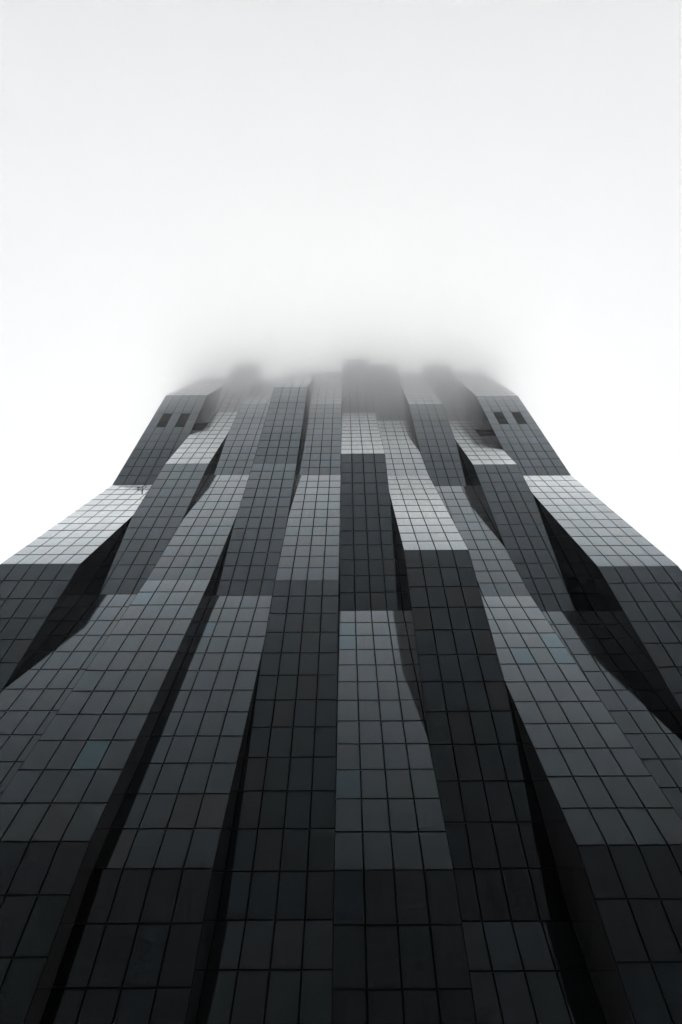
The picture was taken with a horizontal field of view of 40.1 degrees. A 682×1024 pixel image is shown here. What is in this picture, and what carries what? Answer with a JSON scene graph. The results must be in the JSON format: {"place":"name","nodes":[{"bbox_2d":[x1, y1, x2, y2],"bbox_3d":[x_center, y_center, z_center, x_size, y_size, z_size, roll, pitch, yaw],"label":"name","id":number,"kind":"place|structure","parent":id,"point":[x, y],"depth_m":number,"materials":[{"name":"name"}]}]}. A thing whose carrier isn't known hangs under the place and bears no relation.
{"place":"outdoors","nodes":[
{"label":"outdoors","id":0,"kind":"place"},
{"bbox_2d":[0,359,681,1023],"bbox_3d":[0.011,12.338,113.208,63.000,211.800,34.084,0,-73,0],"label":"glass tower","id":1,"kind":"structure","parent":0,"point":[350,693],"depth_m":61.63,"materials":[{"name":"glass"}]},
{"bbox_2d":[0,0,681,569],"label":"sky","id":2,"kind":"structure","parent":0,"point":[191,191],"materials":[{"name":"white"}]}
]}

